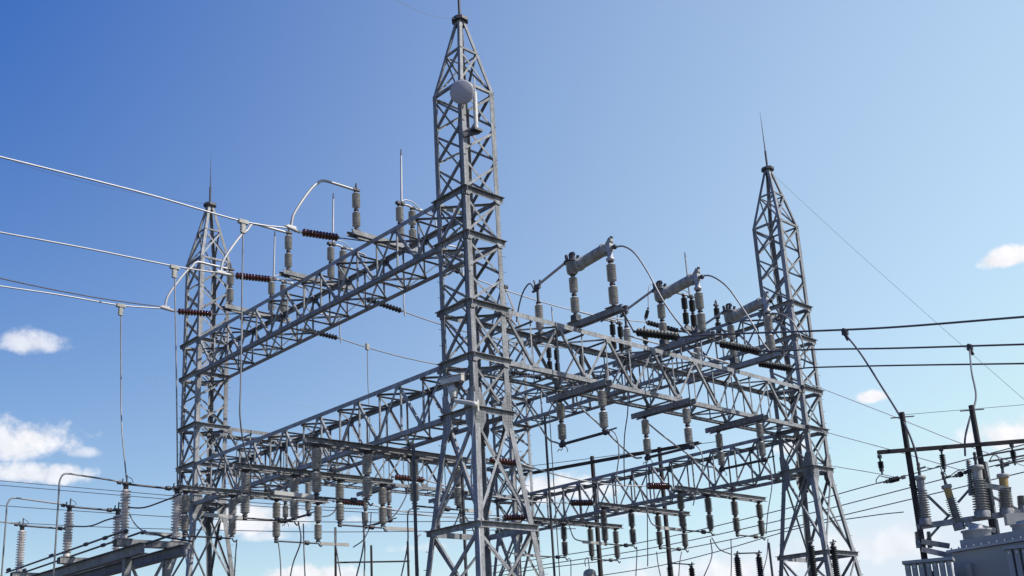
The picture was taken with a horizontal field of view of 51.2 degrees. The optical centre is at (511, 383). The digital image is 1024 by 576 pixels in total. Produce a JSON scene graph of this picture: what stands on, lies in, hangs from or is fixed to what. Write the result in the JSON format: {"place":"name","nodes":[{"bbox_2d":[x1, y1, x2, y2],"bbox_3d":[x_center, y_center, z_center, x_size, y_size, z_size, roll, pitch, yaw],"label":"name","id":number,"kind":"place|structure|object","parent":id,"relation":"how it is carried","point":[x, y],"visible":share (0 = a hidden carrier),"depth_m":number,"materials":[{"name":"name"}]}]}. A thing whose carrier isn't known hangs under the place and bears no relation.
{"place":"outdoors","nodes":[
{"label":"outdoors","id":0,"kind":"place"},
{"bbox_2d":[0,278,158,306],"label":"overhead conductor","id":1,"kind":"object","parent":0,"point":[76,293],"visible":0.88,"depth_m":39.44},
{"bbox_2d":[0,485,502,519],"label":"distant wire","id":2,"kind":"object","parent":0,"point":[237,504],"visible":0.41,"depth_m":110.67,"materials":[{"name":"metal"}]},
{"bbox_2d":[0,505,525,521],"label":"distant wire","id":3,"kind":"object","parent":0,"point":[227,519],"visible":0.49,"depth_m":103.65,"materials":[{"name":"metal"}]},
{"bbox_2d":[0,480,558,518],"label":"distant wire","id":4,"kind":"object","parent":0,"point":[250,502],"visible":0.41,"depth_m":106.44,"materials":[{"name":"metal"}]},
{"bbox_2d":[13,522,575,531],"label":"distant wire","id":5,"kind":"object","parent":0,"point":[267,531],"visible":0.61,"depth_m":99.97,"materials":[{"name":"metal"}]},
{"bbox_2d":[426,480,568,502],"bbox_3d":[-0.449,4.794,46.548,8.316,0.488,0.054,11,-21,-41],"label":"bay conductor","id":6,"kind":"object","parent":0,"point":[503,497],"visible":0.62,"depth_m":46.74,"materials":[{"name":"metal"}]},
{"bbox_2d":[569,500,594,505],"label":"strain insulator","id":7,"kind":"object","parent":6,"relation":"attached to","point":[581,502],"visible":1,"depth_m":49.74,"materials":[{"name":"brown ceramic"}]},
{"bbox_2d":[0,0,1023,575],"label":"sky","id":8,"kind":"structure","parent":0,"point":[899,124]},
{"bbox_2d":[521,463,645,486],"bbox_3d":[3.044,3.821,43.596,7.352,0.439,0.054,11,-21,-41],"label":"bay conductor","id":9,"kind":"object","parent":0,"point":[584,480],"visible":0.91,"depth_m":43.44,"materials":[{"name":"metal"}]},
{"bbox_2d":[647,483,671,489],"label":"strain insulator","id":10,"kind":"object","parent":9,"relation":"attached to","point":[665,486],"visible":0.98,"depth_m":46.49,"materials":[{"name":"brown ceramic"}]},
{"bbox_2d":[604,511,903,574],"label":"distant wire","id":11,"kind":"object","parent":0,"point":[752,541],"visible":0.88,"depth_m":89.84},
{"bbox_2d":[492,444,1023,566],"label":"distant wire","id":12,"kind":"object","parent":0,"point":[778,510],"visible":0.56,"depth_m":86.20,"materials":[{"name":"metal"}]},
{"bbox_2d":[496,457,1023,572],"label":"distant wire","id":13,"kind":"object","parent":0,"point":[769,522],"visible":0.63,"depth_m":86.63,"materials":[{"name":"metal"}]},
{"bbox_2d":[502,472,1023,575],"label":"distant wire","id":14,"kind":"object","parent":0,"point":[768,531],"visible":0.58,"depth_m":87.21,"materials":[{"name":"metal"}]},
{"bbox_2d":[909,461,1023,556],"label":"bushing rack","id":15,"kind":"object","parent":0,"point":[1014,517],"visible":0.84,"depth_m":25.28,"materials":[{"name":"metal"}]},
{"bbox_2d":[914,463,931,525],"bbox_3d":[9.809,2.643,25.592,0.307,1.527,0.325,11,-21,-41],"label":"transformer bushing","id":16,"kind":"object","parent":15,"relation":"on","point":[924,514],"visible":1,"depth_m":25.48,"materials":[{"name":"ceramic"}]},
{"bbox_2d":[941,471,965,530],"bbox_3d":[10.529,2.805,25.552,0.398,1.442,0.284,-6,-16,10],"label":"transformer bushing","id":17,"kind":"object","parent":15,"relation":"on","point":[958,525],"visible":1,"depth_m":25.45,"materials":[{"name":"ceramic"}]},
{"bbox_2d":[966,460,973,495],"bbox_3d":[10.961,2.260,25.582,0.169,0.851,0.176,11,-21,-41],"label":"transformer bushing","id":18,"kind":"object","parent":15,"relation":"on","point":[969,475],"visible":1,"depth_m":25.54,"materials":[{"name":"ceramic"}]},
{"bbox_2d":[969,452,990,518],"bbox_3d":[11.057,2.408,25.369,0.390,1.583,0.395,11,-21,-41],"label":"transformer bushing","id":19,"kind":"object","parent":15,"relation":"on","point":[981,509],"visible":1,"depth_m":25.24,"materials":[{"name":"ceramic"}]},
{"bbox_2d":[996,460,1013,514],"bbox_3d":[11.668,2.478,25.360,0.350,1.324,0.367,11,-21,-41],"label":"transformer bushing","id":20,"kind":"object","parent":15,"relation":"on","point":[1005,503],"visible":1,"depth_m":25.25,"materials":[{"name":"ceramic"}]},
{"label":"ground","id":21,"kind":"structure","parent":0,"visible":0},
{"bbox_2d":[10,538,189,575],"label":"switch rack","id":22,"kind":"object","parent":21,"relation":"on","point":[127,558],"visible":0.99,"depth_m":39.45,"materials":[{"name":"metal"}]},
{"bbox_2d":[15,518,28,571],"bbox_3d":[-21.005,6.912,45.719,0.376,2.305,0.380,-4,-16,2],"label":"station insulator","id":23,"kind":"object","parent":22,"relation":"on","point":[20,546],"visible":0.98,"depth_m":45.60,"materials":[{"name":"ceramic"}]},
{"bbox_2d":[5,529,128,572],"bbox_3d":[-17.463,6.580,41.360,0.165,0.225,12.156,11,-21,-41],"label":"operating rod","id":24,"kind":"object","parent":22,"relation":"on","point":[124,531],"visible":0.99,"depth_m":40.42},
{"bbox_2d":[62,498,75,555],"bbox_3d":[-17.437,5.666,42.013,0.376,2.305,0.380,-4,-16,2],"label":"station insulator","id":25,"kind":"object","parent":22,"relation":"on","point":[68,530],"visible":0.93,"depth_m":41.90,"materials":[{"name":"ceramic"}]},
{"bbox_2d":[1,497,61,575],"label":"riser tube","id":26,"kind":"object","parent":25,"relation":"attached to","point":[6,523],"visible":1,"depth_m":40.52,"materials":[{"name":"metal"}]},
{"bbox_2d":[22,530,146,571],"bbox_3d":[-16.984,6.676,41.789,0.165,0.225,12.156,11,-21,-41],"label":"operating rod","id":27,"kind":"object","parent":22,"relation":"on","point":[101,545],"visible":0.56,"depth_m":40.94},
{"bbox_2d":[111,502,121,549],"bbox_3d":[-16.000,5.954,43.300,0.376,2.305,0.380,-4,-16,2],"label":"station insulator","id":28,"kind":"object","parent":22,"relation":"on","point":[116,524],"visible":0.49,"depth_m":43.25,"materials":[{"name":"ceramic"}]},
{"bbox_2d":[118,475,132,537],"bbox_3d":[-13.869,4.421,38.307,0.376,2.305,0.380,-4,-16,2],"label":"station insulator","id":29,"kind":"object","parent":22,"relation":"on","point":[124,508],"visible":0.94,"depth_m":38.20,"materials":[{"name":"ceramic"}]},
{"bbox_2d":[53,473,118,575],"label":"riser tube","id":30,"kind":"object","parent":29,"relation":"attached to","point":[63,474],"visible":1,"depth_m":36.75,"materials":[{"name":"metal"}]},
{"bbox_2d":[170,480,183,540],"bbox_3d":[-12.432,4.709,39.594,0.376,2.305,0.380,-4,-16,2],"label":"station insulator","id":31,"kind":"object","parent":22,"relation":"on","point":[176,516],"visible":0.91,"depth_m":39.47,"materials":[{"name":"ceramic"}]},
{"bbox_2d":[171,202,236,575],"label":"lattice tower","id":32,"kind":"structure","parent":21,"relation":"on","point":[195,512],"depth_m":47.97,"materials":[{"name":"metal"}]},
{"bbox_2d":[213,427,513,502],"bbox_3d":[-6.830,4.319,53.841,17.401,1.906,1.550,11,-21,-41],"label":"lattice girder","id":33,"kind":"object","parent":32,"relation":"attached to","point":[233,438],"visible":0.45,"depth_m":53.77,"materials":[{"name":"metal"}]},
{"bbox_2d":[281,477,313,526],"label":"hanging switch","id":34,"kind":"object","parent":33,"relation":"hanging from","point":[285,507],"visible":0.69,"depth_m":49.68,"materials":[{"name":"metal"}]},
{"bbox_2d":[356,483,396,531],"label":"hanging switch","id":35,"kind":"object","parent":33,"relation":"hanging from","point":[388,499],"visible":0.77,"depth_m":52.95,"materials":[{"name":"metal"}]},
{"bbox_2d":[334,527,409,575],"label":"pole frame","id":36,"kind":"object","parent":21,"relation":"on","point":[371,561],"visible":0.81,"depth_m":47.79,"materials":[{"name":"grey metal"}]},
{"bbox_2d":[412,448,418,575],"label":"slim pole","id":37,"kind":"object","parent":21,"relation":"on","point":[415,512],"visible":1,"depth_m":33.41,"materials":[{"name":"metal"}]},
{"bbox_2d":[461,474,467,575],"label":"slim pole","id":38,"kind":"object","parent":21,"relation":"on","point":[463,515],"depth_m":36.57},
{"bbox_2d":[424,14,544,575],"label":"lattice tower","id":39,"kind":"structure","parent":21,"relation":"on","point":[480,497],"depth_m":34.41,"materials":[{"name":"metal"}]},
{"bbox_2d":[198,205,463,378],"bbox_3d":[-7.709,-3.133,42.219,1.550,1.718,17.163,11,-21,-41],"label":"lattice girder","id":40,"kind":"object","parent":39,"relation":"attached to","point":[418,241],"visible":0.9,"depth_m":41.21,"materials":[{"name":"metal"}]},
{"bbox_2d":[221,231,302,322],"bbox_3d":[-10.721,-4.833,46.534,3.953,4.165,0.340,11,-21,-41],"label":"disconnect switch","id":41,"kind":"object","parent":40,"relation":"on","point":[229,306],"visible":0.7,"depth_m":46.11,"materials":[{"name":"metal"}]},
{"bbox_2d":[164,261,228,305],"bbox_3d":[-12.949,-3.992,44.106,2.885,2.300,0.100,11,-21,-41],"label":"arched bus tube","id":42,"kind":"object","parent":41,"relation":"attached to","point":[183,274],"visible":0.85,"depth_m":43.87,"materials":[{"name":"metal"}]},
{"bbox_2d":[274,279,299,280],"bbox_3d":[-8.755,-4.017,41.512,1.184,0.278,0.043,11,-21,-41],"label":"link rod","id":43,"kind":"object","parent":40,"relation":"attached to","point":[286,280],"visible":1,"depth_m":41.50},
{"bbox_2d":[231,272,273,282],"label":"strain insulator","id":44,"kind":"object","parent":43,"relation":"attached to","point":[256,277],"visible":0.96,"depth_m":40.42,"materials":[{"name":"brown ceramic"}]},
{"bbox_2d":[0,232,214,272],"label":"overhead conductor","id":45,"kind":"object","parent":44,"relation":"attached to","point":[102,251],"visible":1,"depth_m":36.52,"materials":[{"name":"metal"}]},
{"bbox_2d":[169,264,179,277],"bbox_3d":[-12.095,-4.002,38.291,0.340,0.465,0.140,11,-21,-41],"label":"tee clamp","id":46,"kind":"object","parent":45,"relation":"attached to","point":[175,268],"visible":1,"depth_m":38.24,"materials":[{"name":"metal"}]},
{"bbox_2d":[174,278,177,483],"bbox_3d":[-12.159,-0.120,39.094,0.312,7.000,3.732,0,-16,-12],"label":"dropper cable","id":47,"kind":"object","parent":46,"relation":"hanging from","point":[176,376],"visible":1,"depth_m":37.49,"materials":[{"name":"metal"}]},
{"bbox_2d":[279,193,365,291],"bbox_3d":[-7.587,-5.927,43.278,3.953,4.165,0.340,11,-21,-41],"label":"disconnect switch","id":48,"kind":"object","parent":40,"relation":"on","point":[288,272],"visible":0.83,"depth_m":42.89,"materials":[{"name":"metal"}]},
{"bbox_2d":[220,223,286,269],"bbox_3d":[-9.819,-5.077,40.843,2.900,2.324,0.100,11,-21,-41],"label":"arched bus tube","id":49,"kind":"object","parent":48,"relation":"attached to","point":[235,242],"visible":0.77,"depth_m":40.41,"materials":[{"name":"metal"}]},
{"bbox_2d":[341,238,368,241],"bbox_3d":[-5.624,-5.144,38.264,1.186,0.212,0.043,11,-21,-41],"label":"link rod","id":50,"kind":"object","parent":40,"relation":"attached to","point":[355,239],"visible":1,"depth_m":38.26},
{"bbox_2d":[298,228,340,240],"bbox_3d":[-6.693,-5.178,37.245,1.756,0.436,0.280,11,-21,-41],"label":"strain insulator","id":51,"kind":"object","parent":50,"relation":"attached to","point":[320,234],"visible":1,"depth_m":37.16,"materials":[{"name":"brown ceramic"}]},
{"bbox_2d":[0,156,298,231],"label":"overhead conductor","id":52,"kind":"object","parent":51,"relation":"attached to","point":[136,191],"visible":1,"depth_m":32.73,"materials":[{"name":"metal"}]},
{"bbox_2d":[237,218,248,233],"bbox_3d":[-8.850,-5.159,35.163,0.340,0.465,0.140,11,-21,-41],"label":"tee clamp","id":53,"kind":"object","parent":52,"relation":"attached to","point":[243,223],"visible":1,"depth_m":35.12,"materials":[{"name":"metal"}]},
{"bbox_2d":[239,233,273,492],"bbox_3d":[-8.564,-0.737,35.639,0.288,8.367,3.379,-5,-16,5],"label":"dropper cable","id":54,"kind":"object","parent":53,"relation":"hanging from","point":[269,488],"visible":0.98,"depth_m":34.20,"materials":[{"name":"metal"}]},
{"bbox_2d":[347,149,434,253],"bbox_3d":[-4.452,-7.021,40.023,3.953,4.165,0.340,11,-21,-41],"label":"disconnect switch","id":55,"kind":"object","parent":40,"relation":"on","point":[356,233],"visible":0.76,"depth_m":39.66,"materials":[{"name":"metal"}]},
{"bbox_2d":[290,179,353,224],"bbox_3d":[-6.627,-6.227,37.662,2.734,2.175,0.099,11,-21,-41],"label":"arched bus tube","id":56,"kind":"object","parent":55,"relation":"attached to","point":[309,191],"visible":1,"depth_m":37.44,"materials":[{"name":"metal"}]},
{"bbox_2d":[195,367,468,507],"bbox_3d":[-7.409,2.430,40.639,1.550,1.891,17.165,11,-21,-41],"label":"lattice girder","id":57,"kind":"object","parent":39,"relation":"attached to","point":[429,425],"visible":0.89,"depth_m":39.40,"materials":[{"name":"metal"}]},
{"bbox_2d":[145,485,348,546],"bbox_3d":[-10.441,5.455,43.347,9.102,2.079,0.460,11,-21,-41],"label":"hanging switch","id":58,"kind":"object","parent":57,"relation":"hanging from","point":[232,494],"visible":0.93,"depth_m":42.89,"materials":[{"name":"metal"}]},
{"bbox_2d":[204,462,413,531],"bbox_3d":[-7.306,4.361,40.091,9.102,2.079,0.460,11,-21,-41],"label":"hanging switch","id":59,"kind":"object","parent":57,"relation":"hanging from","point":[294,473],"visible":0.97,"depth_m":39.58,"materials":[{"name":"metal"}]},
{"bbox_2d":[274,436,491,513],"bbox_3d":[-4.171,3.267,36.836,9.102,2.079,0.460,11,-21,-41],"label":"hanging switch","id":60,"kind":"object","parent":57,"relation":"hanging from","point":[316,443],"visible":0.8,"depth_m":36.13,"materials":[{"name":"metal"}]},
{"bbox_2d":[438,373,478,411],"bbox_3d":[-1.639,0.337,33.177,1.366,1.273,0.319,-13,-18,30],"label":"security camera","id":61,"kind":"object","parent":39,"relation":"attached to","point":[456,380],"visible":1,"depth_m":33.20,"materials":[{"name":"plastic"}]},
{"bbox_2d":[450,79,473,390],"bbox_3d":[-1.389,-4.746,34.142,0.753,10.968,0.829,11,-21,-41],"label":"dish antenna","id":62,"kind":"object","parent":39,"relation":"attached to","point":[462,91],"visible":1,"depth_m":35.35,"materials":[{"name":"metal"}]},
{"bbox_2d":[462,78,482,137],"bbox_3d":[-1.387,-9.237,35.796,0.612,2.246,0.442,11,-21,-41],"label":"whip antenna","id":63,"kind":"object","parent":39,"relation":"attached to","point":[473,131],"visible":0.88,"depth_m":35.60,"materials":[{"name":"metal"}]},
{"bbox_2d":[470,392,481,575],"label":"conduit","id":64,"kind":"object","parent":39,"relation":"on","point":[472,486],"visible":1,"depth_m":32.23,"materials":[{"name":"metal"}]},
{"bbox_2d":[479,310,806,435],"bbox_3d":[5.706,-0.057,40.821,17.401,1.906,1.550,11,-21,-41],"label":"lattice girder","id":65,"kind":"object","parent":39,"relation":"attached to","point":[530,337],"visible":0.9,"depth_m":39.74,"materials":[{"name":"metal"}]},
{"bbox_2d":[523,236,627,347],"bbox_3d":[2.076,-3.265,37.762,0.596,2.860,4.800,11,-21,-41],"label":"circuit switcher","id":66,"kind":"object","parent":65,"relation":"on","point":[574,266],"visible":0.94,"depth_m":37.16,"materials":[{"name":"metal"}]},
{"bbox_2d":[623,312,632,330],"bbox_3d":[3.913,-2.077,35.937,0.356,0.723,0.059,-1,-16,-8],"label":"link rod","id":67,"kind":"object","parent":66,"relation":"attached to","point":[628,321],"visible":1,"depth_m":35.92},
{"bbox_2d":[633,328,680,340],"bbox_3d":[4.760,-1.608,35.077,0.300,0.865,1.985,11,-21,-41],"label":"strain insulator","id":68,"kind":"object","parent":67,"relation":"hanging from","point":[660,334],"visible":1,"depth_m":34.95,"materials":[{"name":"ceramic"}]},
{"bbox_2d":[681,316,1023,337],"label":"overhead conductor","id":69,"kind":"object","parent":68,"relation":"attached to","point":[941,323],"visible":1,"depth_m":29.43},
{"bbox_2d":[841,328,848,340],"bbox_3d":[9.341,-1.367,29.907,0.180,0.366,0.160,11,-21,-41],"label":"tee clamp","id":70,"kind":"object","parent":69,"relation":"attached to","point":[844,331],"visible":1,"depth_m":29.88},
{"bbox_2d":[845,334,919,471],"bbox_3d":[9.581,0.332,27.702,0.238,4.601,3.395,-2,-16,-2],"label":"dropper cable","id":71,"kind":"object","parent":70,"relation":"hanging from","point":[888,397],"visible":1,"depth_m":27.25,"materials":[{"name":"metal"}]},
{"bbox_2d":[616,245,689,334],"bbox_3d":[4.606,-3.100,35.257,2.484,3.821,0.078,-14,-19,35],"label":"jumper cable","id":72,"kind":"object","parent":66,"relation":"hanging from","point":[665,304],"visible":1,"depth_m":35.18,"materials":[{"name":"metal"}]},
{"bbox_2d":[546,378,616,451],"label":"hanging switch","id":73,"kind":"object","parent":65,"relation":"hanging from","point":[599,385],"visible":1,"depth_m":37.15,"materials":[{"name":"metal"}]},
{"bbox_2d":[612,267,714,367],"bbox_3d":[5.620,-2.555,40.936,0.596,2.860,4.800,11,-21,-41],"label":"circuit switcher","id":74,"kind":"object","parent":65,"relation":"attached to","point":[687,281],"visible":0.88,"depth_m":40.28,"materials":[{"name":"metal"}]},
{"bbox_2d":[704,275,769,350],"bbox_3d":[7.958,-2.572,38.616,2.454,3.486,0.138,-14,-19,34],"label":"jumper cable","id":75,"kind":"object","parent":74,"relation":"hanging from","point":[729,289],"visible":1,"depth_m":38.37,"materials":[{"name":"metal"}]},
{"bbox_2d":[631,397,701,463],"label":"hanging switch","id":76,"kind":"object","parent":65,"relation":"hanging from","point":[685,403],"visible":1,"depth_m":40.18,"materials":[{"name":"metal"}]},
{"bbox_2d":[683,291,784,384],"bbox_3d":[8.892,-1.899,43.865,0.596,2.860,4.800,11,-21,-41],"label":"circuit switcher","id":77,"kind":"object","parent":65,"relation":"attached to","point":[730,314],"visible":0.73,"depth_m":43.19,"materials":[{"name":"metal"}]},
{"bbox_2d":[705,414,774,475],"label":"hanging switch","id":78,"kind":"object","parent":65,"relation":"hanging from","point":[757,419],"visible":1,"depth_m":43.26,"materials":[{"name":"metal"}]},
{"bbox_2d":[489,285,545,575],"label":"lattice tower","id":79,"kind":"structure","parent":21,"relation":"on","point":[516,541],"depth_m":60.24,"materials":[{"name":"metal"}]},
{"bbox_2d":[511,312,778,428],"bbox_3d":[6.167,-0.352,54.644,1.550,1.718,17.163,11,-21,-41],"label":"lattice girder","id":80,"kind":"object","parent":79,"relation":"attached to","point":[687,348],"visible":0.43,"depth_m":54.41,"materials":[{"name":"metal"}]},
{"bbox_2d":[540,306,585,385],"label":"disconnect switch","id":81,"kind":"object","parent":80,"relation":"on","point":[549,356],"visible":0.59,"depth_m":57.80,"materials":[{"name":"metal"}]},
{"bbox_2d":[604,282,653,362],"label":"disconnect switch","id":82,"kind":"object","parent":80,"relation":"on","point":[619,330],"visible":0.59,"depth_m":54.55,"materials":[{"name":"metal"}]},
{"bbox_2d":[676,252,725,341],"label":"disconnect switch","id":83,"kind":"object","parent":80,"relation":"on","point":[685,314],"visible":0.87,"depth_m":51.35,"materials":[{"name":"metal"}]},
{"bbox_2d":[514,435,796,530],"bbox_3d":[6.467,5.211,53.063,1.550,1.891,17.165,11,-21,-41],"label":"lattice girder","id":84,"kind":"object","parent":79,"relation":"attached to","point":[652,470],"visible":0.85,"depth_m":51.92,"materials":[{"name":"metal"}]},
{"bbox_2d":[514,516,622,562],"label":"hanging switch","id":85,"kind":"object","parent":84,"relation":"hanging from","point":[589,525],"visible":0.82,"depth_m":56.11,"materials":[{"name":"metal"}]},
{"bbox_2d":[582,502,691,552],"bbox_3d":[6.164,7.061,52.153,8.001,2.079,0.460,11,-21,-41],"label":"hanging switch","id":86,"kind":"object","parent":84,"relation":"hanging from","point":[603,506],"visible":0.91,"depth_m":51.88,"materials":[{"name":"metal"}]},
{"bbox_2d":[660,485,766,540],"bbox_3d":[9.299,5.967,48.898,8.001,2.079,0.460,11,-21,-41],"label":"hanging switch","id":87,"kind":"object","parent":84,"relation":"hanging from","point":[707,493],"visible":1,"depth_m":48.83,"materials":[{"name":"metal"}]},
{"bbox_2d":[543,416,555,575],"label":"slim pole","id":88,"kind":"object","parent":21,"relation":"on","point":[550,507],"visible":1,"depth_m":39.11,"materials":[{"name":"metal"}]},
{"bbox_2d":[549,410,559,575],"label":"slim pole","id":89,"kind":"object","parent":21,"relation":"on","point":[554,494],"visible":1,"depth_m":43.00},
{"bbox_2d":[523,441,699,575],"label":"pole frame","id":90,"kind":"object","parent":21,"relation":"on","point":[592,461],"visible":0.79,"depth_m":60.36,"materials":[{"name":"black metal"}]},
{"bbox_2d":[666,561,694,575],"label":"breaker bushing pair","id":91,"kind":"object","parent":21,"relation":"on","point":[670,569],"visible":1,"depth_m":49.87,"materials":[{"name":"ceramic"}]},
{"bbox_2d":[734,550,763,575],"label":"breaker bushing pair","id":92,"kind":"object","parent":21,"relation":"on","point":[737,562],"visible":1,"depth_m":45.79,"materials":[{"name":"ceramic"}]},
{"bbox_2d":[752,165,863,575],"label":"lattice tower","id":93,"kind":"structure","parent":21,"relation":"on","point":[808,470],"depth_m":47.00,"materials":[{"name":"metal"}]},
{"bbox_2d":[793,377,1023,465],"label":"distant wire","id":94,"kind":"object","parent":93,"relation":"attached to","point":[906,421],"visible":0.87,"depth_m":42.74,"materials":[{"name":"metal"}]},
{"bbox_2d":[807,539,839,575],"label":"breaker bushing pair","id":95,"kind":"object","parent":21,"relation":"on","point":[813,564],"visible":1,"depth_m":43.73,"materials":[{"name":"ceramic"}]},
{"bbox_2d":[877,405,1023,575],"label":"steel pole frame","id":96,"kind":"object","parent":21,"relation":"on","point":[978,445],"visible":0.84,"depth_m":25.74,"materials":[{"name":"black metal"}]},
{"bbox_2d":[902,520,1023,575],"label":"power transformer","id":97,"kind":"object","parent":21,"relation":"on","point":[981,551],"visible":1,"depth_m":23.30,"materials":[{"name":"paint"}]},
{"bbox_3d":[-11.903,-2.910,44.750,1.224,0.312,0.043,11,-21,-41],"label":"link rod","id":98,"kind":"object","parent":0,"visible":0},
{"bbox_2d":[174,308,214,316],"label":"strain insulator","id":99,"kind":"object","parent":98,"relation":"attached to","point":[194,312],"visible":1,"depth_m":43.64,"materials":[{"name":"brown ceramic"}]},
{"bbox_2d":[0,285,161,308],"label":"overhead conductor","id":100,"kind":"object","parent":99,"relation":"attached to","point":[77,297],"visible":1,"depth_m":40.36,"materials":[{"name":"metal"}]},
{"bbox_2d":[116,303,125,315],"bbox_3d":[-15.215,-2.862,41.545,0.340,0.465,0.140,11,-21,-41],"label":"tee clamp","id":101,"kind":"object","parent":100,"relation":"attached to","point":[120,306],"visible":1,"depth_m":41.50,"materials":[{"name":"metal"}]},
{"bbox_2d":[120,315,126,477],"bbox_3d":[-14.522,0.307,40.119,0.192,6.898,1.536,10,-20,-38],"label":"dropper cable","id":102,"kind":"object","parent":101,"relation":"hanging from","point":[121,390],"visible":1,"depth_m":40.73,"materials":[{"name":"metal"}]},
{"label":"link rod","id":103,"kind":"object","parent":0,"visible":0},
{"bbox_2d":[716,340,762,354],"bbox_3d":[8.184,-1.294,38.472,0.300,0.942,1.929,11,-21,-41],"label":"strain insulator","id":104,"kind":"object","parent":103,"relation":"hanging from","point":[740,347],"visible":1,"depth_m":38.35,"materials":[{"name":"ceramic"}]},
{"bbox_2d":[762,343,1023,352],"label":"overhead conductor","id":105,"kind":"object","parent":104,"relation":"attached to","point":[1018,344],"visible":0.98,"depth_m":33.88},
{"bbox_2d":[966,344,973,355],"bbox_3d":[13.796,-1.014,32.143,0.180,0.366,0.160,11,-21,-41],"label":"tee clamp","id":106,"kind":"object","parent":105,"relation":"attached to","point":[968,346],"visible":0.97,"depth_m":32.10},
{"bbox_2d":[964,349,976,455],"bbox_3d":[12.491,0.309,28.840,0.412,4.325,6.335,-12,-18,28],"label":"dropper cable","id":107,"kind":"object","parent":106,"relation":"hanging from","point":[969,419],"visible":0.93,"depth_m":26.93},
{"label":"link rod","id":108,"kind":"object","parent":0,"visible":0},
{"bbox_2d":[758,361,794,371],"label":"strain insulator","id":109,"kind":"object","parent":108,"relation":"attached to","point":[779,366],"visible":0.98,"depth_m":42.37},
{"bbox_2d":[795,363,1023,369],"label":"overhead conductor","id":110,"kind":"object","parent":109,"relation":"attached to","point":[913,365],"visible":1,"depth_m":38.07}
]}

